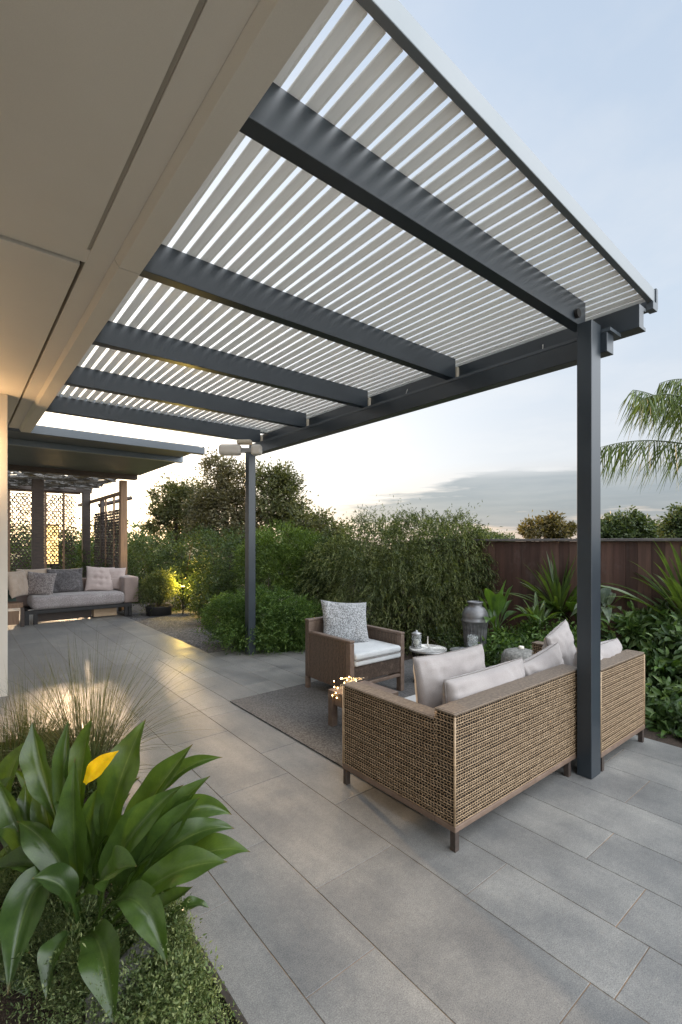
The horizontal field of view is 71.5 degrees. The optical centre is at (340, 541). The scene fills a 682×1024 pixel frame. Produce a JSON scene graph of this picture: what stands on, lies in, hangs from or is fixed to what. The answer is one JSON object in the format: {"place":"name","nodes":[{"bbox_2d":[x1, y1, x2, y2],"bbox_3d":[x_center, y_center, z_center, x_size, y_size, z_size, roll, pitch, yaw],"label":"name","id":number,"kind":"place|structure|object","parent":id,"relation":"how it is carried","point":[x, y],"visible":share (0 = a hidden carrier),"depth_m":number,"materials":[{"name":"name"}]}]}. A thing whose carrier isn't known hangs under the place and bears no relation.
{"place":"outdoors","nodes":[
{"label":"outdoors","id":0,"kind":"place"},
{"bbox_2d":[0,737,198,1023],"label":"bed soil","id":1,"kind":"structure","parent":0,"point":[44,1016],"depth_m":1.62,"materials":[{"name":"brown soil"}]},
{"bbox_2d":[0,743,31,994],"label":"broadleaf plant","id":2,"kind":"object","parent":1,"relation":"on","point":[9,762],"visible":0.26,"depth_m":2.10,"materials":[{"name":"green plant"}]},
{"bbox_2d":[0,662,120,794],"bbox_3d":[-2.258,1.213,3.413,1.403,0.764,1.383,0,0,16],"label":"ornamental grass","id":3,"kind":"object","parent":1,"relation":"on","point":[23,711],"depth_m":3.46,"materials":[{"name":"beige plant"}]},
{"bbox_2d":[0,718,123,913],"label":"ground cover","id":4,"kind":"object","parent":1,"relation":"on","point":[87,797],"visible":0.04,"depth_m":2.83,"materials":[{"name":"green plant"}]},
{"bbox_2d":[11,718,145,803],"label":"ornamental grass","id":5,"kind":"object","parent":1,"relation":"on","point":[91,784],"depth_m":2.94,"materials":[{"name":"plant"}]},
{"bbox_2d":[0,847,242,1023],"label":"ground cover","id":6,"kind":"object","parent":1,"relation":"on","point":[173,986],"visible":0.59,"depth_m":1.64,"materials":[{"name":"green plant"}]},
{"bbox_2d":[0,719,249,1023],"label":"broadleaf plant","id":7,"kind":"object","parent":1,"relation":"on","point":[155,838],"visible":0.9,"depth_m":1.85,"materials":[{"name":"green plant"}]},
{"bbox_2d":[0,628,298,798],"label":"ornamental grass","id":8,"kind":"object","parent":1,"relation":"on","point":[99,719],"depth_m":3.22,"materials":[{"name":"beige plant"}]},
{"bbox_2d":[11,545,412,583],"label":"ground","id":9,"kind":"structure","parent":0,"point":[222,562],"depth_m":37.12,"materials":[{"name":"green plant"}]},
{"bbox_2d":[10,533,78,571],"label":"screen shrub","id":10,"kind":"object","parent":9,"relation":"on","point":[18,566],"visible":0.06,"depth_m":18.20,"materials":[{"name":"green plant"}]},
{"bbox_2d":[47,529,94,568],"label":"screen shrub","id":11,"kind":"object","parent":9,"relation":"on","point":[77,546],"visible":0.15,"depth_m":18.18,"materials":[{"name":"green plant"}]},
{"bbox_2d":[69,512,141,573],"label":"screen shrub","id":12,"kind":"object","parent":9,"relation":"on","point":[99,541],"visible":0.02,"depth_m":19.13,"materials":[{"name":"green plant"}]},
{"bbox_2d":[139,472,213,568],"bbox_3d":[-5.558,-0.455,16.828,3.219,4.127,2.104,0,0,27],"label":"tree","id":13,"kind":"object","parent":9,"relation":"on","point":[167,512],"visible":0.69,"depth_m":16.66,"materials":[{"name":"green plant"}]},
{"bbox_2d":[10,510,518,572],"bbox_3d":[-7.214,-0.047,29.982,37.887,3.933,12.280,0,0,2],"label":"treeline","id":14,"kind":"object","parent":9,"relation":"on","point":[141,533],"visible":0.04,"depth_m":27.66,"materials":[{"name":"green plant"}]},
{"bbox_2d":[487,530,516,538],"bbox_3d":[12.983,0.221,39.943,2.870,2.785,2.752,0,0,-39],"label":"distant tree","id":15,"kind":"object","parent":9,"relation":"on","point":[509,535],"visible":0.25,"depth_m":39.72,"materials":[{"name":"green plant"}]},
{"bbox_2d":[516,509,576,538],"bbox_3d":[15.780,-0.412,35.891,5.150,4.082,3.350,0,0,-3],"label":"tree","id":16,"kind":"object","parent":9,"relation":"on","point":[550,526],"visible":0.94,"depth_m":35.54,"materials":[{"name":"green plant"}]},
{"bbox_2d":[601,505,662,537],"bbox_3d":[18.189,-0.346,29.949,6.026,3.930,3.526,0,0,6],"label":"distant tree","id":17,"kind":"object","parent":9,"relation":"on","point":[634,524],"visible":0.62,"depth_m":29.14,"materials":[{"name":"green plant"}]},
{"bbox_2d":[655,502,681,537],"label":"distant tree","id":18,"kind":"object","parent":9,"relation":"on","point":[670,525],"visible":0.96,"depth_m":24.80,"materials":[{"name":"green plant"}]},
{"bbox_2d":[117,587,428,652],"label":"gravel","id":19,"kind":"structure","parent":0,"point":[179,625],"depth_m":9.07,"materials":[{"name":"grey gravel"}]},
{"bbox_2d":[47,524,58,568],"bbox_3d":[-8.544,0.550,13.947,0.360,2.100,0.360,0,0,-39],"label":"garden lantern","id":20,"kind":"object","parent":19,"relation":"on","point":[54,538],"visible":0.3,"depth_m":13.83,"materials":[{"name":"yellow"}]},
{"bbox_2d":[8,423,204,609],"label":"pavilion","id":21,"kind":"structure","parent":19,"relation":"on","point":[43,461],"depth_m":11.00,"materials":[{"name":"paint"}]},
{"bbox_2d":[131,566,185,615],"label":"potted shrub","id":22,"kind":"object","parent":19,"relation":"on","point":[154,587],"visible":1,"depth_m":10.20,"materials":[{"name":"green plant"}]},
{"bbox_2d":[181,586,184,613],"bbox_3d":[-3.522,1.312,10.550,0.100,0.617,0.100,0,0,-39],"label":"garden spotlight","id":23,"kind":"object","parent":19,"relation":"on","point":[182,587],"visible":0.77,"depth_m":10.54,"materials":[{"name":"brown"}]},
{"bbox_2d":[173,444,274,583],"bbox_3d":[-3.574,-0.707,14.946,3.619,4.632,2.390,0,0,16],"label":"tree","id":24,"kind":"object","parent":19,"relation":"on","point":[214,502],"visible":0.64,"depth_m":14.68,"materials":[{"name":"green plant"}]},
{"bbox_2d":[178,523,276,623],"bbox_3d":[-2.333,0.595,9.880,2.035,2.132,2.634,0,0,-18],"label":"hedge shrub","id":25,"kind":"object","parent":19,"relation":"on","point":[211,584],"visible":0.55,"depth_m":9.71,"materials":[{"name":"green plant"}]},
{"bbox_2d":[194,582,322,655],"bbox_3d":[-1.179,1.116,7.199,2.214,1.060,1.392,0,0,5],"label":"fern bush","id":26,"kind":"object","parent":19,"relation":"on","point":[271,633],"visible":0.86,"depth_m":6.92,"materials":[{"name":"green plant"}]},
{"bbox_2d":[226,519,337,618],"bbox_3d":[-1.025,0.615,8.512,1.966,2.056,2.014,0,0,-39],"label":"rounded shrub","id":27,"kind":"object","parent":19,"relation":"on","point":[269,560],"visible":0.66,"depth_m":8.19,"materials":[{"name":"green plant"}]},
{"bbox_2d":[244,457,356,567],"bbox_3d":[-1.249,-0.494,13.418,2.251,4.203,3.852,0,0,-39],"label":"tree","id":28,"kind":"object","parent":19,"relation":"on","point":[282,503],"visible":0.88,"depth_m":13.61,"materials":[{"name":"green plant"}]},
{"bbox_2d":[288,530,356,617],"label":"dark shrub","id":29,"kind":"object","parent":19,"relation":"on","point":[307,576],"visible":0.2,"depth_m":7.76,"materials":[{"name":"green plant"}]},
{"bbox_2d":[0,608,681,1023],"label":"paving","id":30,"kind":"structure","parent":0,"point":[456,954],"depth_m":2.29,"materials":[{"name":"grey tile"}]},
{"bbox_2d":[8,601,23,626],"bbox_3d":[-6.370,1.375,9.011,0.500,0.450,0.780,0,0,-39],"label":"side table","id":31,"kind":"object","parent":30,"relation":"on","point":[13,617],"visible":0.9,"depth_m":8.81,"materials":[{"name":"brown wood"}]},
{"bbox_2d":[8,590,16,601],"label":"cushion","id":32,"kind":"object","parent":31,"relation":"on","point":[10,599],"visible":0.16,"depth_m":9.06,"materials":[{"name":"grey fabric"}]},
{"bbox_2d":[16,575,137,624],"bbox_3d":[-5.624,1.185,9.838,2.500,0.830,0.960,0,0,-39],"label":"outdoor sofa","id":33,"kind":"object","parent":30,"relation":"on","point":[66,605],"visible":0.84,"depth_m":9.63,"materials":[{"name":"beige fabric"}]},
{"bbox_2d":[8,570,28,598],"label":"cushion","id":34,"kind":"object","parent":33,"relation":"on","point":[17,583],"visible":0.9,"depth_m":9.05,"materials":[{"name":"beige fabric"}]},
{"bbox_2d":[16,568,50,576],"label":"cushion","id":35,"kind":"object","parent":33,"relation":"on","point":[36,570],"visible":0.21,"depth_m":9.67,"materials":[{"name":"beige fabric"}]},
{"bbox_2d":[27,571,56,594],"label":"cushion","id":36,"kind":"object","parent":33,"relation":"on","point":[40,583],"visible":0.93,"depth_m":9.46,"materials":[{"name":"grey fabric"}]},
{"bbox_2d":[46,568,83,592],"bbox_3d":[-5.805,0.827,9.975,0.680,0.520,0.219,0,-13,-42],"label":"cushion","id":37,"kind":"object","parent":33,"relation":"on","point":[68,580],"visible":0.81,"depth_m":9.93,"materials":[{"name":"grey fabric"}]},
{"bbox_2d":[84,566,114,590],"bbox_3d":[-5.245,0.818,10.297,0.560,0.550,0.173,5,-20,-29],"label":"cushion","id":38,"kind":"object","parent":33,"relation":"on","point":[98,578],"visible":0.99,"depth_m":10.23,"materials":[{"name":"beige fabric"}]},
{"bbox_2d":[100,567,125,589],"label":"cushion","id":39,"kind":"object","parent":33,"relation":"on","point":[116,573],"visible":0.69,"depth_m":10.41,"materials":[{"name":"beige fabric"}]},
{"bbox_2d":[92,608,116,616],"bbox_3d":[-5.113,1.495,10.177,0.440,0.170,0.400,0,0,-39],"label":"wooden crate","id":40,"kind":"object","parent":30,"relation":"on","point":[103,612],"visible":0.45,"depth_m":10.01,"materials":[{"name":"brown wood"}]},
{"bbox_2d":[230,659,414,767],"bbox_3d":[0.785,1.593,4.673,2.882,0.011,2.456,0,0,-39],"label":"rug","id":41,"kind":"object","parent":30,"relation":"on","point":[298,713],"visible":0.31,"depth_m":4.44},
{"bbox_2d":[305,616,404,690],"bbox_3d":[0.147,1.222,5.101,0.766,0.757,0.782,0,0,-39],"label":"armchair","id":42,"kind":"object","parent":41,"relation":"on","point":[332,660],"visible":0.78,"depth_m":4.91,"materials":[{"name":"brown wicker"}]},
{"bbox_2d":[321,600,368,641],"bbox_3d":[0.046,0.887,5.202,0.546,0.477,0.176,6,-26,-20],"label":"cushion","id":43,"kind":"object","parent":42,"relation":"on","point":[345,620],"visible":0.81,"depth_m":5.14,"materials":[{"name":"fabric"}]},
{"bbox_2d":[328,680,397,726],"bbox_3d":[0.189,1.440,4.068,0.430,0.320,0.430,0,0,-39],"label":"side table","id":44,"kind":"object","parent":41,"relation":"on","point":[334,702],"visible":0.37,"depth_m":4.07,"materials":[{"name":"brown wood"}]},
{"bbox_2d":[332,677,363,697],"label":"string lights","id":45,"kind":"object","parent":44,"relation":"on","point":[348,681],"visible":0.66,"depth_m":3.94},
{"bbox_2d":[409,644,446,682],"bbox_3d":[0.980,1.399,5.337,0.420,0.390,0.420,0,0,-39],"label":"table","id":46,"kind":"object","parent":41,"relation":"on","point":[430,649],"visible":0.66,"depth_m":5.27,"materials":[{"name":"stone"}]},
{"bbox_2d":[411,630,421,648],"bbox_3d":[0.855,1.105,5.364,0.124,0.199,0.124,0,0,-39],"label":"lantern","id":47,"kind":"object","parent":46,"relation":"on","point":[416,639],"visible":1,"depth_m":5.32,"materials":[{"name":"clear glass"}]},
{"bbox_2d":[450,647,466,650],"bbox_3d":[1.461,1.452,5.700,0.300,0.295,0.300,0,0,-39],"label":"tray table","id":48,"kind":"object","parent":41,"relation":"on","point":[454,648],"visible":0.18,"depth_m":5.82,"materials":[{"name":"metal"}]},
{"bbox_2d":[467,634,477,647],"bbox_3d":[1.577,1.221,5.668,0.120,0.190,0.120,0,0,-39],"label":"glass tumbler","id":49,"kind":"object","parent":48,"relation":"on","point":[472,639],"visible":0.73,"depth_m":5.62,"materials":[{"name":"white"}]},
{"bbox_2d":[501,648,531,662],"bbox_3d":[1.989,1.397,5.250,0.420,0.405,0.420,0,0,-39],"label":"pouf","id":50,"kind":"object","parent":41,"relation":"on","point":[508,654],"visible":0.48,"depth_m":5.16,"materials":[{"name":"fabric"}]},
{"bbox_2d":[45,0,657,779],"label":"pergola","id":51,"kind":"object","parent":30,"relation":"on","point":[291,128],"visible":0.9,"depth_m":3.12,"materials":[{"name":"paint"}]},
{"bbox_2d":[219,439,261,455],"bbox_3d":[-1.349,-1.255,6.350,0.575,0.210,0.120,0,0,0],"label":"flood light","id":52,"kind":"object","parent":51,"relation":"attached to","point":[237,449],"visible":1,"depth_m":6.30,"materials":[{"name":"metal"}]},
{"bbox_2d":[342,664,576,852],"bbox_3d":[0.845,1.242,3.227,1.427,0.715,0.922,0,0,-39],"label":"rattan sofa","id":53,"kind":"object","parent":30,"relation":"on","point":[455,767],"visible":1,"depth_m":2.75,"materials":[{"name":"brown wicker"}]},
{"bbox_2d":[413,644,485,708],"bbox_3d":[0.723,0.941,3.067,0.626,0.467,0.183,-1,-5,-32],"label":"back cushion","id":54,"kind":"object","parent":53,"relation":"on","point":[432,673],"visible":0.45,"depth_m":2.94,"materials":[{"name":"fabric"}]},
{"bbox_2d":[442,657,524,704],"bbox_3d":[0.917,0.993,2.990,0.846,0.392,0.208,0,1,-39],"label":"back cushion","id":55,"kind":"object","parent":53,"relation":"on","point":[454,688],"visible":0.41,"depth_m":2.87,"materials":[{"name":"fabric"}]},
{"bbox_2d":[523,642,563,675],"bbox_3d":[1.454,1.000,3.449,0.566,0.392,0.202,-10,9,-40],"label":"back cushion","id":56,"kind":"object","parent":53,"relation":"on","point":[549,656],"visible":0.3,"depth_m":3.39,"materials":[{"name":"fabric"}]},
{"bbox_2d":[461,601,488,646],"bbox_3d":[1.670,1.175,5.899,0.336,0.850,0.336,0,0,-39],"label":"urn","id":57,"kind":"object","parent":30,"relation":"on","point":[474,613],"visible":0.67,"depth_m":5.79,"materials":[{"name":"grey ceramic"}]},
{"bbox_2d":[412,538,681,678],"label":"fence","id":58,"kind":"object","parent":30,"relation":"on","point":[510,556],"visible":0.38,"depth_m":6.18,"materials":[{"name":"brown wood"}]},
{"bbox_2d":[531,641,644,770],"bbox_3d":[1.826,1.242,3.877,0.824,0.715,0.912,0,0,-39],"label":"rattan sofa","id":59,"kind":"object","parent":30,"relation":"on","point":[622,696],"visible":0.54,"depth_m":3.53,"materials":[{"name":"brown wicker"}]},
{"bbox_2d":[542,619,575,665],"bbox_3d":[1.786,0.937,3.840,0.172,0.487,0.447,-8,6,45],"label":"back cushion","id":60,"kind":"object","parent":59,"relation":"on","point":[561,634],"visible":0.51,"depth_m":3.76,"materials":[{"name":"fabric"}]},
{"bbox_2d":[573,638,621,666],"bbox_3d":[2.030,0.998,3.729,0.666,0.392,0.231,0,3,-39],"label":"back cushion","id":61,"kind":"object","parent":59,"relation":"on","point":[611,648],"visible":0.17,"depth_m":3.70,"materials":[{"name":"fabric"}]},
{"bbox_2d":[0,584,681,1023],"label":"garden soil","id":62,"kind":"structure","parent":0,"point":[22,998],"depth_m":1.68,"materials":[{"name":"brown soil"}]},
{"bbox_2d":[85,938,157,1023],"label":"ground cover","id":63,"kind":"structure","parent":62,"relation":"on","point":[137,949],"depth_m":1.69,"materials":[{"name":"green plant"}]},
{"bbox_2d":[0,730,246,1023],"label":"garden edging","id":64,"kind":"object","parent":62,"relation":"on","point":[227,996],"depth_m":1.65,"materials":[{"name":"grey concrete"}]},
{"bbox_2d":[68,528,186,603],"bbox_3d":[-6.033,0.651,13.307,3.947,2.029,2.042,0,0,37],"label":"hedge shrub","id":65,"kind":"object","parent":62,"relation":"on","point":[135,571],"visible":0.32,"depth_m":12.70,"materials":[{"name":"green plant"}]},
{"bbox_2d":[0,0,328,696],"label":"house","id":66,"kind":"structure","parent":62,"relation":"on","point":[122,122],"depth_m":1.80,"materials":[{"name":"beige paint"}]},
{"bbox_2d":[146,519,232,612],"bbox_3d":[-3.767,0.555,11.895,2.127,2.217,2.736,0,0,-39],"label":"hedge shrub","id":67,"kind":"object","parent":62,"relation":"on","point":[184,572],"visible":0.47,"depth_m":11.58,"materials":[{"name":"green plant"}]},
{"bbox_2d":[283,495,511,655],"bbox_3d":[0.893,0.444,7.558,4.012,2.443,2.473,0,0,20],"label":"weeping hedge","id":68,"kind":"object","parent":62,"relation":"on","point":[393,604],"visible":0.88,"depth_m":7.14,"materials":[{"name":"green plant"}]},
{"bbox_2d":[417,618,500,666],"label":"leafy shrub","id":69,"kind":"object","parent":62,"relation":"on","point":[440,636],"visible":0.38,"depth_m":6.46,"materials":[{"name":"green plant"}]},
{"bbox_2d":[458,624,524,666],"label":"leafy shrub","id":70,"kind":"object","parent":62,"relation":"on","point":[488,647],"visible":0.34,"depth_m":5.67,"materials":[{"name":"green plant"}]},
{"bbox_2d":[465,580,542,630],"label":"broadleaf plant","id":71,"kind":"object","parent":62,"relation":"on","point":[498,603],"visible":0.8,"depth_m":5.99,"materials":[{"name":"green plant"}]},
{"bbox_2d":[490,614,576,658],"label":"leafy shrub","id":72,"kind":"object","parent":62,"relation":"on","point":[531,634],"visible":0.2,"depth_m":5.73,"materials":[{"name":"green plant"}]},
{"bbox_2d":[515,591,563,629],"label":"spear plant","id":73,"kind":"object","parent":62,"relation":"on","point":[534,609],"visible":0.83,"depth_m":5.91,"materials":[{"name":"green plant"}]},
{"bbox_2d":[495,550,604,616],"bbox_3d":[2.896,0.544,6.196,1.227,0.886,1.383,0,0,-21],"label":"spear plant","id":74,"kind":"object","parent":62,"relation":"on","point":[559,592],"visible":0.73,"depth_m":6.11,"materials":[{"name":"green plant"}]},
{"bbox_2d":[539,588,607,628],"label":"broadleaf plant","id":75,"kind":"object","parent":62,"relation":"on","point":[570,605],"visible":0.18,"depth_m":5.90,"materials":[{"name":"green plant"}]},
{"bbox_2d":[570,588,628,625],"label":"broadleaf plant","id":76,"kind":"object","parent":62,"relation":"on","point":[607,593],"visible":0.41,"depth_m":5.72,"materials":[{"name":"green plant"}]},
{"bbox_2d":[601,597,678,687],"bbox_3d":[3.308,1.154,5.249,1.316,1.072,1.088,0,0,16],"label":"leafy shrub","id":77,"kind":"object","parent":62,"relation":"on","point":[634,622],"visible":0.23,"depth_m":5.10,"materials":[{"name":"green plant"}]},
{"bbox_2d":[601,539,681,621],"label":"spear plant","id":78,"kind":"object","parent":62,"relation":"on","point":[675,592],"visible":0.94,"depth_m":4.97,"materials":[{"name":"green plant"}]},
{"bbox_2d":[601,379,681,493],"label":"palm tree","id":79,"kind":"object","parent":62,"relation":"on","point":[669,416],"visible":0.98,"depth_m":8.52,"materials":[{"name":"green plant"}]},
{"bbox_2d":[621,609,681,688],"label":"leafy shrub","id":80,"kind":"object","parent":62,"relation":"on","point":[671,633],"visible":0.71,"depth_m":4.59,"materials":[{"name":"green plant"}]},
{"bbox_2d":[645,663,681,738],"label":"leafy shrub","id":81,"kind":"object","parent":62,"relation":"on","point":[665,701],"visible":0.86,"depth_m":4.13,"materials":[{"name":"green plant"}]},
{"bbox_2d":[648,718,681,738],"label":"hosta","id":82,"kind":"object","parent":62,"relation":"on","point":[663,732],"visible":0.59,"depth_m":4.04,"materials":[{"name":"green plant"}]},
{"bbox_2d":[651,660,681,678],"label":"hosta","id":83,"kind":"object","parent":62,"relation":"on","point":[673,663],"visible":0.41,"depth_m":4.41,"materials":[{"name":"green plant"}]},
{"bbox_2d":[10,0,681,545],"label":"sky","id":84,"kind":"structure","parent":0,"point":[593,88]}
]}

